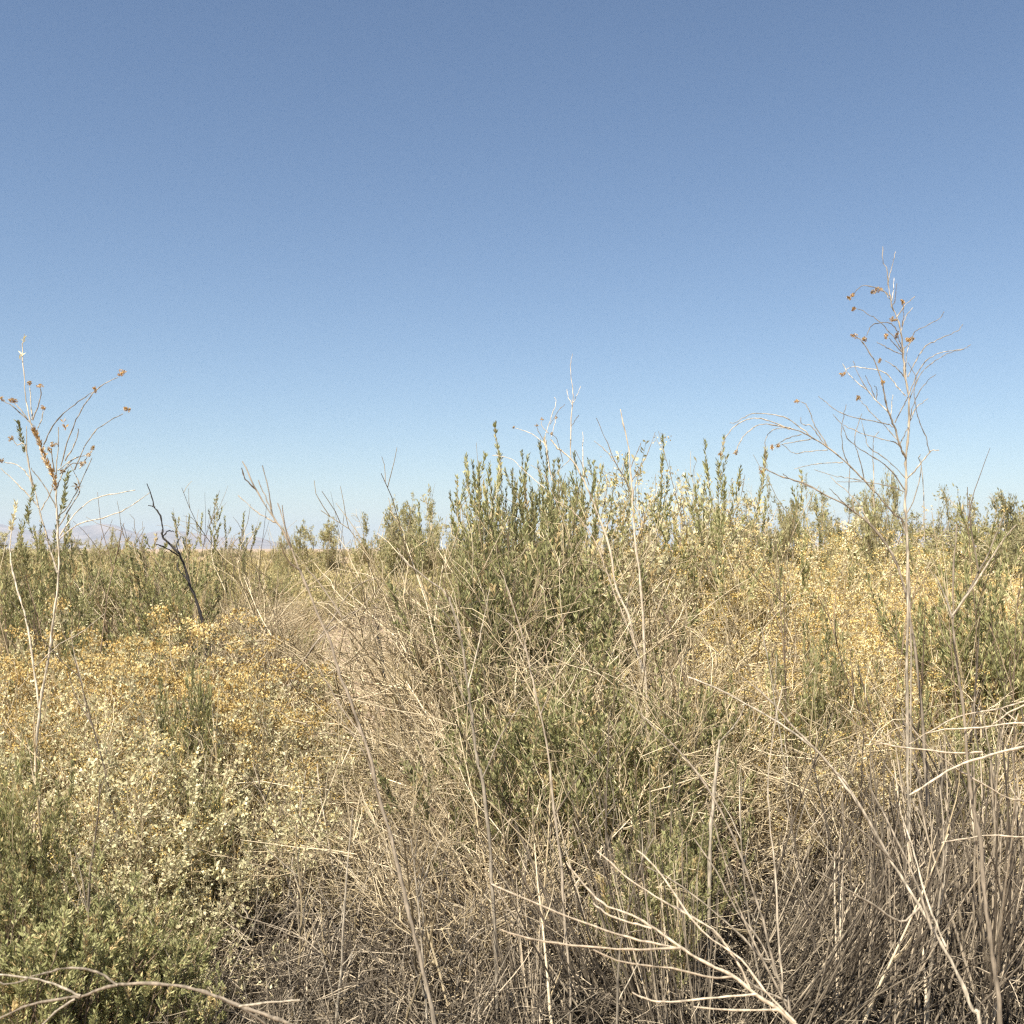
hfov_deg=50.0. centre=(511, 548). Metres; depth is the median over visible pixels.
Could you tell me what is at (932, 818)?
bare shrub
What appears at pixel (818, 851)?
bare shrub
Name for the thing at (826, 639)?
leafy shrub
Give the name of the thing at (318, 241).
sky
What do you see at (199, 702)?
leafy shrub
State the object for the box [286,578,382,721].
forked stick
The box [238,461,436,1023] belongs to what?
leaning stalk
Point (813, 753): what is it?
seeding shrub
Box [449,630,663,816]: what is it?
leafy shrub
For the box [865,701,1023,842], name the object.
reaching branch
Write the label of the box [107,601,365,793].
seeding shrub
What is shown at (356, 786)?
twiggy shrub
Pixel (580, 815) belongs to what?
dry stalk
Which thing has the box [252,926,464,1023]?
dead shrub
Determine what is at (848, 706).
seeding shrub
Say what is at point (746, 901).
dry stalk
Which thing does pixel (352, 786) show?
pale shrub
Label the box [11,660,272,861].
pale shrub
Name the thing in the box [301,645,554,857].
twiggy shrub
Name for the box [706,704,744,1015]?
broken stem
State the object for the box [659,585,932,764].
seeding shrub
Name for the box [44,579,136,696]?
leafy shrub
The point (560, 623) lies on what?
bowed branch
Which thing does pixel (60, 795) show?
dry stalk
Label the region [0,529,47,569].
distant tree
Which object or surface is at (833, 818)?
twiggy shrub
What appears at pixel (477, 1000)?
dead shrub
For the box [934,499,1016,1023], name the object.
brown stem
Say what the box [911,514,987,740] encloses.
dry stalk
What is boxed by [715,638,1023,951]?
twiggy shrub
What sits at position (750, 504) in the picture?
distant tree
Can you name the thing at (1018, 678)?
leafy shrub
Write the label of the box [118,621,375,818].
seeding shrub
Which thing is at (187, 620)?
seeding shrub
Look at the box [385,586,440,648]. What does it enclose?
leafy shrub
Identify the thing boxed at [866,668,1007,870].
leafy shrub
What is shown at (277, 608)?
twiggy shrub
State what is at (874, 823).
bare shrub
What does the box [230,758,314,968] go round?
dry stalk
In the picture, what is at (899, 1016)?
bare shrub
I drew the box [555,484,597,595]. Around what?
dry stalk
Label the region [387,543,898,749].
twiggy shrub
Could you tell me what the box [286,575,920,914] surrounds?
twiggy shrub
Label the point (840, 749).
seeding shrub
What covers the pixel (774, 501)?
distant tree
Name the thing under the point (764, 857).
dead shrub
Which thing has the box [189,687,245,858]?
dry stalk
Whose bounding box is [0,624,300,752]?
seeding shrub
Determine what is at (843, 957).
bare shrub
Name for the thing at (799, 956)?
dead shrub
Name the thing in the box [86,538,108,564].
distant tree
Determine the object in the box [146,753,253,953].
leafy shrub
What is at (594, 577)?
leafy shrub
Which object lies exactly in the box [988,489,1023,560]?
distant tree
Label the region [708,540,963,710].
seeding shrub
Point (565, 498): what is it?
leafy shrub
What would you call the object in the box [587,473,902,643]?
pale shrub
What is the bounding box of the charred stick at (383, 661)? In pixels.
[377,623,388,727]
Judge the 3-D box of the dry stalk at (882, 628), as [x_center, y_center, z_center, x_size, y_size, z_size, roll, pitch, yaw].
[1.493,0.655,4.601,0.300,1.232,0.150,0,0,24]
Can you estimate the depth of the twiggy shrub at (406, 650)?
4.69 m
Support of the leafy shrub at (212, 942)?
on the ground
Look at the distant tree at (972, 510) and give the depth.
27.26 m
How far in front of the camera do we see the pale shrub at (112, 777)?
3.55 m
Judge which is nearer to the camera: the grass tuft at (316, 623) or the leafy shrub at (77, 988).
the leafy shrub at (77, 988)
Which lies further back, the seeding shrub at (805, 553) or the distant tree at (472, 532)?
the distant tree at (472, 532)
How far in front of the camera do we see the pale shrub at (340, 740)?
5.20 m
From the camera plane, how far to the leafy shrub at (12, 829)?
2.86 m
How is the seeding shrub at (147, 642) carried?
on the ground
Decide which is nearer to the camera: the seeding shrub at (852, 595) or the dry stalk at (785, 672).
the dry stalk at (785, 672)
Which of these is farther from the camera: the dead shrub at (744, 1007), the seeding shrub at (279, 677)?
the seeding shrub at (279, 677)
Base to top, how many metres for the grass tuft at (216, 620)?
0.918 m
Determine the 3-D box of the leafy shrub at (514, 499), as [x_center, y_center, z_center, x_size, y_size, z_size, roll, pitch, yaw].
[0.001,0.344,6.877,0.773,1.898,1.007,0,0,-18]
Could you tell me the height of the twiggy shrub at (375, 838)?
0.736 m
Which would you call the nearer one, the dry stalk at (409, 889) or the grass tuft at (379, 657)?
the dry stalk at (409, 889)
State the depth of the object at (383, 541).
26.03 m
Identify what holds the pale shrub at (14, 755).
on the ground
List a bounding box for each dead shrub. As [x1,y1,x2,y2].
[55,830,357,1023]
[77,787,612,1023]
[81,892,370,1023]
[99,770,522,1022]
[100,853,459,1022]
[109,849,520,1023]
[148,898,420,1023]
[148,985,373,1023]
[157,786,597,1023]
[213,825,695,1023]
[216,776,387,969]
[224,799,657,1023]
[231,763,682,1023]
[233,832,609,1023]
[240,771,482,935]
[245,769,736,1006]
[247,744,545,913]
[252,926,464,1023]
[261,987,332,1023]
[297,568,438,630]
[297,798,846,1023]
[330,924,601,1023]
[340,588,452,627]
[420,816,750,1023]
[463,808,825,1023]
[509,798,971,1023]
[550,795,863,1006]
[617,775,1023,1023]
[634,917,802,1023]
[643,728,1023,1023]
[673,790,906,941]
[712,754,1023,1018]
[713,806,1023,1019]
[715,830,1023,1023]
[860,937,1023,1023]
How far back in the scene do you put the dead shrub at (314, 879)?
3.75 m
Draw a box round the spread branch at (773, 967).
[625,686,791,1023]
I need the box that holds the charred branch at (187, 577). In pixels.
[147,484,207,669]
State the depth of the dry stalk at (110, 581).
4.62 m
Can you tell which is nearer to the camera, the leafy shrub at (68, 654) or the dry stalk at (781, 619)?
the dry stalk at (781, 619)
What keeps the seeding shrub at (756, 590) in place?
on the ground
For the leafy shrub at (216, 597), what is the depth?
14.71 m
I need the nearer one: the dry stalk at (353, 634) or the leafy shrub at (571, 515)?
the leafy shrub at (571, 515)
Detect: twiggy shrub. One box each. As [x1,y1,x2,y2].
[47,481,383,706]
[159,552,356,678]
[161,551,743,914]
[166,727,753,1023]
[194,591,250,627]
[204,485,816,771]
[211,449,737,803]
[213,572,313,642]
[216,741,515,934]
[233,722,749,1023]
[240,596,894,960]
[259,503,746,811]
[262,580,350,639]
[263,465,852,803]
[277,679,563,935]
[281,685,764,970]
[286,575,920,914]
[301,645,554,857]
[305,586,886,942]
[347,532,771,855]
[374,631,802,848]
[377,591,837,859]
[383,578,960,925]
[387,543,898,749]
[387,605,893,880]
[398,534,829,835]
[534,567,856,790]
[581,674,1023,951]
[599,659,1022,903]
[614,640,836,849]
[664,685,1023,1017]
[712,651,1023,873]
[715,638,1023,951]
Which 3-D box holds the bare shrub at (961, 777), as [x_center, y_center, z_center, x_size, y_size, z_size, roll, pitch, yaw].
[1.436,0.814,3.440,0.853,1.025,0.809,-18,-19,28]
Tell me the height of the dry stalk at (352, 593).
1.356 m
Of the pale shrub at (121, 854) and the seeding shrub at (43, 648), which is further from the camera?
the seeding shrub at (43, 648)
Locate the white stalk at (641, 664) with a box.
[492,354,658,734]
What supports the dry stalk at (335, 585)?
on the ground
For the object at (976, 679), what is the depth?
3.94 m
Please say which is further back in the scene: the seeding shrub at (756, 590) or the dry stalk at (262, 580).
the dry stalk at (262, 580)
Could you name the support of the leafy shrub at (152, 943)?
on the ground
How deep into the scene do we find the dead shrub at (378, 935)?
2.94 m
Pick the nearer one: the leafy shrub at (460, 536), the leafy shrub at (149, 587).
the leafy shrub at (460, 536)
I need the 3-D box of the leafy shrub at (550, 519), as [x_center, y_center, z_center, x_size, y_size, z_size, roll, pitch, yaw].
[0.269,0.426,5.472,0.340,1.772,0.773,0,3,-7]
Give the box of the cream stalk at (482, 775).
[397,548,525,1023]
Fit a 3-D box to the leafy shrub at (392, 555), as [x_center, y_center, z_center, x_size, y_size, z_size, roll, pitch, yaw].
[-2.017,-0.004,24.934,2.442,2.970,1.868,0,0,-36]
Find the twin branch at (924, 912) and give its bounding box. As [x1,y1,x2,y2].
[688,676,981,1023]
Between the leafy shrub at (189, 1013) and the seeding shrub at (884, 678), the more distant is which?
the seeding shrub at (884, 678)
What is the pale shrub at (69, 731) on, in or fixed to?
on the ground
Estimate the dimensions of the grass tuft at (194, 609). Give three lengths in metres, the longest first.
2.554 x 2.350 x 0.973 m
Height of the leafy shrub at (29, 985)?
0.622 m
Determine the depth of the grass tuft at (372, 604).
19.80 m
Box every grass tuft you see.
[11,592,248,686]
[75,581,275,635]
[94,601,303,684]
[103,620,302,689]
[162,623,391,716]
[195,631,310,682]
[197,627,401,708]
[199,655,339,709]
[257,616,360,677]
[261,597,353,643]
[303,610,430,694]
[318,621,423,672]
[326,604,463,700]
[332,602,453,664]
[347,581,412,605]
[350,587,396,617]
[372,576,448,612]
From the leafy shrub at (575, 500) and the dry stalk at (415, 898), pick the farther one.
the leafy shrub at (575, 500)
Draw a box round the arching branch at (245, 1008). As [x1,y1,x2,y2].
[0,967,299,1023]
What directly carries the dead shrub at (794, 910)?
on the ground
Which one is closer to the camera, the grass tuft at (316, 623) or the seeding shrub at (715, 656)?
the seeding shrub at (715, 656)
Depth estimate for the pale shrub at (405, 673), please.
8.56 m
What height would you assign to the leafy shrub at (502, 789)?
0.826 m
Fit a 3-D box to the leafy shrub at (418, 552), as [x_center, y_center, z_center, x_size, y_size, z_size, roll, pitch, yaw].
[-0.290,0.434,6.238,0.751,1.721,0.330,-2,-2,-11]
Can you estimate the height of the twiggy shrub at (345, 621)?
1.696 m
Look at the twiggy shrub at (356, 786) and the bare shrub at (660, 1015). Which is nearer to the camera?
the bare shrub at (660, 1015)
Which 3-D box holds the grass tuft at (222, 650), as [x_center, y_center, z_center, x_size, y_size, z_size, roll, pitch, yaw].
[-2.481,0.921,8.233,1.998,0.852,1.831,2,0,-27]
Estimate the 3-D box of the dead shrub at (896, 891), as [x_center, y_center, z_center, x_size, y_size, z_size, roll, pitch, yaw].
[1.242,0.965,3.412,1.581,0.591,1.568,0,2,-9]
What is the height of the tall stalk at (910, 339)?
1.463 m
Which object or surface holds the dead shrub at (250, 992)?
on the ground
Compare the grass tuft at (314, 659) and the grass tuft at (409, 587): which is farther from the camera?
the grass tuft at (409, 587)
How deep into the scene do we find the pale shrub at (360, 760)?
4.94 m
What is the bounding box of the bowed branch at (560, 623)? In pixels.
[536,583,595,681]
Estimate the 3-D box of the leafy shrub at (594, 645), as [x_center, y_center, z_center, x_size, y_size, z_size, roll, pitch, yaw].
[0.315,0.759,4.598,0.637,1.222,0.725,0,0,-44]
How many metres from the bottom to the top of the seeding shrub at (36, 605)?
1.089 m
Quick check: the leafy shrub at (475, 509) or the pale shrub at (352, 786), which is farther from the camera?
the leafy shrub at (475, 509)
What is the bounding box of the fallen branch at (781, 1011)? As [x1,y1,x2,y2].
[491,850,796,1023]
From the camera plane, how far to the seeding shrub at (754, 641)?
4.35 m
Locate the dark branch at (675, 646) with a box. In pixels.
[656,598,690,716]
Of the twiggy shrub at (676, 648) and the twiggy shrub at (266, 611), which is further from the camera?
the twiggy shrub at (266, 611)
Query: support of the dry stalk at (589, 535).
on the ground
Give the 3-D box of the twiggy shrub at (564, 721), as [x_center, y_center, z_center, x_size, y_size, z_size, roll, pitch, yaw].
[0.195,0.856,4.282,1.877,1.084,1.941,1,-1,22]
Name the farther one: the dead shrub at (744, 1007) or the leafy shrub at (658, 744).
the leafy shrub at (658, 744)
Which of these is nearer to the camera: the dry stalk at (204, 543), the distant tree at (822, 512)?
the dry stalk at (204, 543)
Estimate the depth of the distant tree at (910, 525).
28.57 m
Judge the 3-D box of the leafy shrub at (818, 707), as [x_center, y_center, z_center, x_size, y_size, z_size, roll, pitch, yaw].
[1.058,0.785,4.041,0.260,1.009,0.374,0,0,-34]
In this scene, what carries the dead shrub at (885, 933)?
on the ground
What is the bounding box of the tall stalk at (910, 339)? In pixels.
[818,246,970,841]
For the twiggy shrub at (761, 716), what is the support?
on the ground
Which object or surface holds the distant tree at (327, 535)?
on the ground
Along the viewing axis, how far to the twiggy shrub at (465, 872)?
3.03 m
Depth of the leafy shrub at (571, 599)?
4.72 m
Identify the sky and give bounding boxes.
[0,0,1023,548]
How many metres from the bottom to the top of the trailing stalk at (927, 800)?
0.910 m
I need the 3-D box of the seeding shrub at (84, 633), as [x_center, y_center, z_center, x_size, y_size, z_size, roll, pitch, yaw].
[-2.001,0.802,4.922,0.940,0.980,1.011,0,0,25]
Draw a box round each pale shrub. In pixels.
[0,565,77,702]
[0,588,157,710]
[0,653,250,878]
[0,653,256,863]
[0,661,208,850]
[0,702,259,939]
[1,756,347,1022]
[4,696,303,951]
[4,732,167,942]
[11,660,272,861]
[24,775,301,1023]
[27,668,297,924]
[37,711,307,945]
[41,676,340,900]
[122,686,386,863]
[189,726,395,935]
[199,589,253,631]
[232,665,426,829]
[251,740,409,870]
[289,699,393,780]
[317,706,426,807]
[340,713,404,810]
[342,733,443,837]
[388,650,438,701]
[443,486,737,684]
[456,450,700,676]
[487,491,781,685]
[490,431,793,667]
[510,479,731,597]
[583,502,850,676]
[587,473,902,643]
[589,440,778,665]
[598,476,867,670]
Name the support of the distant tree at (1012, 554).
on the ground
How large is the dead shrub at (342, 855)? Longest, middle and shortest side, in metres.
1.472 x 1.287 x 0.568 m
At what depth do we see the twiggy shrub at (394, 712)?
3.99 m
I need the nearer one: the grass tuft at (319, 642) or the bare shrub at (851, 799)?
the bare shrub at (851, 799)
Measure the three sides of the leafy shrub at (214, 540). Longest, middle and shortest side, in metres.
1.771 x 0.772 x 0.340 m
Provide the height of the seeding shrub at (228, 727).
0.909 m
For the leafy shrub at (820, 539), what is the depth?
6.13 m
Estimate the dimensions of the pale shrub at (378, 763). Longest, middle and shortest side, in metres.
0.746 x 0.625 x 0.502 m
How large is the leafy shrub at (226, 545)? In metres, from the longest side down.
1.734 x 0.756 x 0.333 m
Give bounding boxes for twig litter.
[22,696,1023,1023]
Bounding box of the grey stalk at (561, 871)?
[497,570,621,1023]
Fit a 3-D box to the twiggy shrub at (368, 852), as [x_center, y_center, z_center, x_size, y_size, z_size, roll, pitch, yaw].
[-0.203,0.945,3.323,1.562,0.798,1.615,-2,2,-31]
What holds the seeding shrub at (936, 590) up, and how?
on the ground
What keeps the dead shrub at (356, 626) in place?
on the ground
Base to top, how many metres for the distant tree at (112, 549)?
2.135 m
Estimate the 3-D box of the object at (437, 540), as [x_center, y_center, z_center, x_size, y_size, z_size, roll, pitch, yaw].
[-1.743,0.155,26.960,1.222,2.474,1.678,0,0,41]
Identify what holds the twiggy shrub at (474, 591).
on the ground
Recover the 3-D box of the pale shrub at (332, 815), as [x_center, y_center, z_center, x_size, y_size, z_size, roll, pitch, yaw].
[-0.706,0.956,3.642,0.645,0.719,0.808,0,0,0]
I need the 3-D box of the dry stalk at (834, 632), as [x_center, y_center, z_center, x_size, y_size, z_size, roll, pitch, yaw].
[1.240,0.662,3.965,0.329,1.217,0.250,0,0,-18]
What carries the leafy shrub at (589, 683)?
on the ground
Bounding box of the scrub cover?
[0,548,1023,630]
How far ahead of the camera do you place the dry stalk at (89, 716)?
3.08 m
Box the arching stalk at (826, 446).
[718,399,911,836]
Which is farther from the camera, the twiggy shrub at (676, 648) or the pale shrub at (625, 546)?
the pale shrub at (625, 546)
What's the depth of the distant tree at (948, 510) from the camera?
27.95 m
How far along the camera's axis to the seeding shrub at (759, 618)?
5.52 m
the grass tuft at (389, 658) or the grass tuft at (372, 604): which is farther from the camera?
the grass tuft at (372, 604)
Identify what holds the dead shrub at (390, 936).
on the ground
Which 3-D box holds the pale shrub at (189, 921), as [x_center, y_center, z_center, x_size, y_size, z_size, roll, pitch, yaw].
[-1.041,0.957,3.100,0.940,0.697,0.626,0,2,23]
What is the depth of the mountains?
6306.79 m
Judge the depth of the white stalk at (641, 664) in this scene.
4.21 m
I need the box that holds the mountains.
[0,524,1008,548]
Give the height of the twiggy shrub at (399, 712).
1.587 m
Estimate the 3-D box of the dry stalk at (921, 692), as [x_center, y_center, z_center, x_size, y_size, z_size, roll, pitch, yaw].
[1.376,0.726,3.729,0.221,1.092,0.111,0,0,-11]
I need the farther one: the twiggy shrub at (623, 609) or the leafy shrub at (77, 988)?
the twiggy shrub at (623, 609)
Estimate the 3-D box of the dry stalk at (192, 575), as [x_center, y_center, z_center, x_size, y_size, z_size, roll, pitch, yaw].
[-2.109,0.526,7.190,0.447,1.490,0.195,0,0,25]
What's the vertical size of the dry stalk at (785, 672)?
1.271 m
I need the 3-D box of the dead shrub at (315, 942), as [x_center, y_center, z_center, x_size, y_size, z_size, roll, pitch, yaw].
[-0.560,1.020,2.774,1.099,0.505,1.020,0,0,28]
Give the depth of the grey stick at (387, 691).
6.04 m
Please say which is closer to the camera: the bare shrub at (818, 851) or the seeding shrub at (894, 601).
the bare shrub at (818, 851)
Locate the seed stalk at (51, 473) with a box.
[0,334,149,846]
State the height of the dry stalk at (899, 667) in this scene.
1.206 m
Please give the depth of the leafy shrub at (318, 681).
8.00 m
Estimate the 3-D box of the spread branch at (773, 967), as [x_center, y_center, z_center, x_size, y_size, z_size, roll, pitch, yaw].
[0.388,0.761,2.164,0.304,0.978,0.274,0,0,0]
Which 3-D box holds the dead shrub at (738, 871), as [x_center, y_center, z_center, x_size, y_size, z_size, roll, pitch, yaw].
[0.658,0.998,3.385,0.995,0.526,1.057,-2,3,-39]
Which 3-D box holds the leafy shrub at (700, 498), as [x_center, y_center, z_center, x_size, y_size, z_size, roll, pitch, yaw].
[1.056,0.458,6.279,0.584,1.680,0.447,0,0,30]
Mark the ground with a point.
(342, 649)
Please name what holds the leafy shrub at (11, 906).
on the ground
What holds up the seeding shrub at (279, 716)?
on the ground
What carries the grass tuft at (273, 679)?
on the ground
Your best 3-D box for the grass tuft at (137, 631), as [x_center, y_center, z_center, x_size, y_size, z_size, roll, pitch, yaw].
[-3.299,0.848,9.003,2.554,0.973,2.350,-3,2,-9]
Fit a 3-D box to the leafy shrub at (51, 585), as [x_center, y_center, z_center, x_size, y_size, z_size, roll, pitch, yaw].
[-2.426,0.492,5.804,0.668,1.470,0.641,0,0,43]
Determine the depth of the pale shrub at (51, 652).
7.07 m
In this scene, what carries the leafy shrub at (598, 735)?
on the ground
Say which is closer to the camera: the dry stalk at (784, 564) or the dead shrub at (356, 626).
the dry stalk at (784, 564)
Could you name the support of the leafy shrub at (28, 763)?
on the ground
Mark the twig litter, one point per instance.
(610, 1020)
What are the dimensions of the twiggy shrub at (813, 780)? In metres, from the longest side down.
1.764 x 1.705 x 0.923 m
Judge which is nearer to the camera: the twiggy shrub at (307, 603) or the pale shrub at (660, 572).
the pale shrub at (660, 572)
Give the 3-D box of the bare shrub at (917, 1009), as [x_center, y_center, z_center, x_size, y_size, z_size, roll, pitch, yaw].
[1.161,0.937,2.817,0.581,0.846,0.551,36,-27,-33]
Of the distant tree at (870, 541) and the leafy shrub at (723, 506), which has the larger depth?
the distant tree at (870, 541)
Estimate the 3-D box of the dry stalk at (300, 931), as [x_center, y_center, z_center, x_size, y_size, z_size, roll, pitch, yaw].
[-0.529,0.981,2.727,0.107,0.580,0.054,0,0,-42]
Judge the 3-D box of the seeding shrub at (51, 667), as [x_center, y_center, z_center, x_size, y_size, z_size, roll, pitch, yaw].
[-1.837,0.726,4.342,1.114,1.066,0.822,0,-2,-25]
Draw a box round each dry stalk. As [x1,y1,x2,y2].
[0,540,24,703]
[2,715,86,858]
[10,601,129,886]
[26,670,64,891]
[55,765,125,1016]
[97,492,123,697]
[174,522,209,655]
[186,486,227,666]
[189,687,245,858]
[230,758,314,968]
[251,504,289,657]
[281,720,344,984]
[290,825,321,1022]
[307,495,353,727]
[317,810,355,1023]
[332,537,376,704]
[336,580,375,718]
[338,716,365,963]
[359,784,449,1012]
[374,789,424,1001]
[404,830,445,1023]
[408,517,446,612]
[410,821,444,1023]
[432,677,495,886]
[488,786,561,1023]
[517,760,568,1010]
[545,528,602,672]
[545,540,581,690]
[553,745,615,919]
[554,478,607,615]
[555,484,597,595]
[584,722,642,987]
[615,827,655,1023]
[674,494,768,724]
[714,766,766,1022]
[725,548,798,829]
[741,458,818,676]
[751,529,829,732]
[751,625,802,894]
[754,696,839,972]
[809,563,882,784]
[846,558,903,735]
[853,568,933,786]
[862,779,959,1023]
[893,601,953,784]
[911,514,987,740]
[925,741,975,1023]
[934,449,1023,749]
[938,596,975,758]
[988,564,1023,829]
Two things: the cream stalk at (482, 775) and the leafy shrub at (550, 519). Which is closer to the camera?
the cream stalk at (482, 775)
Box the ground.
[2,549,1019,1023]
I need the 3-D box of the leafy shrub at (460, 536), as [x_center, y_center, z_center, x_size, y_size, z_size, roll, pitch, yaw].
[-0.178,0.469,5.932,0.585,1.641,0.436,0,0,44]
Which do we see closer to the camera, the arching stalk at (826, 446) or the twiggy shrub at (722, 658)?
the arching stalk at (826, 446)
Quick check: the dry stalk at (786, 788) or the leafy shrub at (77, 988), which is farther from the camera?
the dry stalk at (786, 788)
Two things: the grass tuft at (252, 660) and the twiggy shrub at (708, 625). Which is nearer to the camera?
the twiggy shrub at (708, 625)
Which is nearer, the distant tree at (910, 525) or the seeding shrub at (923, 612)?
the seeding shrub at (923, 612)
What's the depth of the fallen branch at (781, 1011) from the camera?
1.65 m
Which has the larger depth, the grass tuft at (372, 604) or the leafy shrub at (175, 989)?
the grass tuft at (372, 604)
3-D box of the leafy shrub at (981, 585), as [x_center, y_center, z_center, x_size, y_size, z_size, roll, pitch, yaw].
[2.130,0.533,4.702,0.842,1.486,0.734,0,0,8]
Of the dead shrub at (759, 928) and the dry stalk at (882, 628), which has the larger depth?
the dry stalk at (882, 628)
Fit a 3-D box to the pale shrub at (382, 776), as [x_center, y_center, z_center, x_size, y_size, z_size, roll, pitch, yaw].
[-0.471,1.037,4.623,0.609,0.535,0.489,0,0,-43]
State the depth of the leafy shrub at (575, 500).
5.75 m
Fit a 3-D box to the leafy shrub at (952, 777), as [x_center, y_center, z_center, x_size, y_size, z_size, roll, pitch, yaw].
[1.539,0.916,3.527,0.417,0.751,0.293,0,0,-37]
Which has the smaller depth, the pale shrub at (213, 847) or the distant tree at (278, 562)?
the pale shrub at (213, 847)
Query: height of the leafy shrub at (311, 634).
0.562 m
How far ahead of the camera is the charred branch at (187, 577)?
6.33 m
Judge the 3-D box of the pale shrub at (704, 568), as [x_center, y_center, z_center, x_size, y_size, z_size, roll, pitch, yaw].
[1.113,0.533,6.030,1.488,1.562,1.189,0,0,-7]
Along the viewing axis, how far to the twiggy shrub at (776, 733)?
3.76 m
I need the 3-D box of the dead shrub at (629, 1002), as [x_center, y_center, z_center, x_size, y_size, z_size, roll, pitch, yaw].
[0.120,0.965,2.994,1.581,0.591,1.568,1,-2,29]
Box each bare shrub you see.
[405,799,607,1007]
[450,857,585,1023]
[478,732,667,1023]
[480,761,602,932]
[563,717,717,984]
[603,769,728,1023]
[719,809,949,1023]
[771,724,914,935]
[774,782,994,1023]
[785,745,1023,1023]
[792,694,1023,1023]
[793,708,964,911]
[793,767,1022,1022]
[816,657,1023,958]
[829,661,1023,1023]
[851,734,1022,937]
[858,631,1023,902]
[871,667,1023,1023]
[872,736,1023,1023]
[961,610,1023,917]
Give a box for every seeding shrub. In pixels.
[0,568,84,648]
[0,596,108,746]
[0,603,211,791]
[0,611,224,803]
[0,616,188,732]
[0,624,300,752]
[0,639,280,822]
[0,650,196,752]
[0,668,164,821]
[50,600,284,763]
[51,650,324,833]
[97,654,360,872]
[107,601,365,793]
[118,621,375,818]
[244,579,310,628]
[548,613,862,764]
[579,553,918,722]
[587,517,872,705]
[646,536,917,712]
[647,579,970,792]
[656,506,879,641]
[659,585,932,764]
[661,622,891,853]
[669,617,1023,807]
[684,504,956,659]
[703,686,971,888]
[707,685,1023,868]
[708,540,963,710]
[721,623,1003,831]
[728,499,1015,670]
[736,505,1011,692]
[742,595,1023,759]
[767,631,1023,855]
[786,574,1022,774]
[789,534,1020,738]
[794,548,1023,715]
[822,524,1023,637]
[822,576,893,628]
[827,505,1022,679]
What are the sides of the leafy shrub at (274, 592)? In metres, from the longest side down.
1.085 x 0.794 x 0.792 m
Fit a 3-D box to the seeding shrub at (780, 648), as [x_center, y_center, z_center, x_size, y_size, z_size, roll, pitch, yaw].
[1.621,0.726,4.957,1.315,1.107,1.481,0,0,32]
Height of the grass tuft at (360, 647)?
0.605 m
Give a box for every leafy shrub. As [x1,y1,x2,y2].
[0,504,99,708]
[0,532,80,705]
[0,545,77,658]
[0,727,56,956]
[0,740,37,835]
[0,758,90,1010]
[0,842,143,1023]
[0,852,141,1001]
[0,859,125,1006]
[0,894,183,1023]
[0,894,228,1023]
[0,910,217,1023]
[2,519,102,725]
[31,548,118,637]
[33,534,150,657]
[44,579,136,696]
[46,533,224,675]
[75,567,128,603]
[78,919,229,1023]
[80,869,211,1023]
[117,561,214,698]
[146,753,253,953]
[154,653,225,831]
[170,498,260,630]
[171,495,257,639]
[191,584,238,620]
[213,614,297,666]
[251,561,295,623]
[252,594,278,623]
[271,631,316,674]
[278,624,331,667]
[279,656,348,714]
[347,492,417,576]
[373,704,634,954]
[375,483,468,585]
[384,523,656,706]
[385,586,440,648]
[396,475,515,702]
[404,546,496,724]
[411,521,580,716]
[415,613,574,800]
[418,485,503,639]
[430,641,606,901]
[432,558,583,737]
[447,450,570,602]
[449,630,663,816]
[453,460,602,623]
[459,421,553,619]
[459,489,558,636]
[469,436,659,632]
[474,469,584,671]
[483,697,690,932]
[485,584,701,726]
[502,686,687,911]
[525,470,612,655]
[527,661,665,819]
[529,457,613,661]
[529,692,757,899]
[572,813,711,1023]
[574,433,692,652]
[587,651,808,855]
[607,666,729,852]
[625,759,756,1000]
[648,685,762,881]
[650,484,741,658]
[680,435,747,642]
[687,440,826,714]
[736,468,879,673]
[767,631,851,882]
[793,598,897,813]
[865,553,1023,777]
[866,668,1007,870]
[878,572,1023,854]
[903,501,1023,769]
[919,725,1021,895]
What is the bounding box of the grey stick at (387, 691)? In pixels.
[366,613,415,733]
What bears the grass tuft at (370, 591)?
on the ground
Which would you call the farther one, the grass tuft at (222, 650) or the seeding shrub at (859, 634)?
the grass tuft at (222, 650)
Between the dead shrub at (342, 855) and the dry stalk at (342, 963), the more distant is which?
the dead shrub at (342, 855)
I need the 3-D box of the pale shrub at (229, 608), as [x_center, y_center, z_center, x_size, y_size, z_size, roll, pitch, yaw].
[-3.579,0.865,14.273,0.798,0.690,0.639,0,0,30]
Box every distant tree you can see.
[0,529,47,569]
[29,535,89,567]
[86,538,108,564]
[103,526,145,571]
[156,538,179,570]
[214,542,258,565]
[270,520,304,575]
[289,516,357,579]
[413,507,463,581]
[448,515,503,565]
[654,495,788,564]
[706,490,781,571]
[739,464,822,572]
[776,472,833,571]
[791,510,944,590]
[809,488,884,572]
[856,465,902,586]
[872,509,949,580]
[894,513,1023,584]
[916,483,1023,583]
[928,484,974,567]
[965,520,1023,582]
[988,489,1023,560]
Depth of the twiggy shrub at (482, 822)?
3.36 m
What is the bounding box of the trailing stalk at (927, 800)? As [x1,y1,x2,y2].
[760,467,929,805]
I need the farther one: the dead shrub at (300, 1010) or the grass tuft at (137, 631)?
the grass tuft at (137, 631)
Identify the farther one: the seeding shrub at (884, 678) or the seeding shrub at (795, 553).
the seeding shrub at (795, 553)
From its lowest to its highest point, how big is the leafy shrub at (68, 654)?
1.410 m
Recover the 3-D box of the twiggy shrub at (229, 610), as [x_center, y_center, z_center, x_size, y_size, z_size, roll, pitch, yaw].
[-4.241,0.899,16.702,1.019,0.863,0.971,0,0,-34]

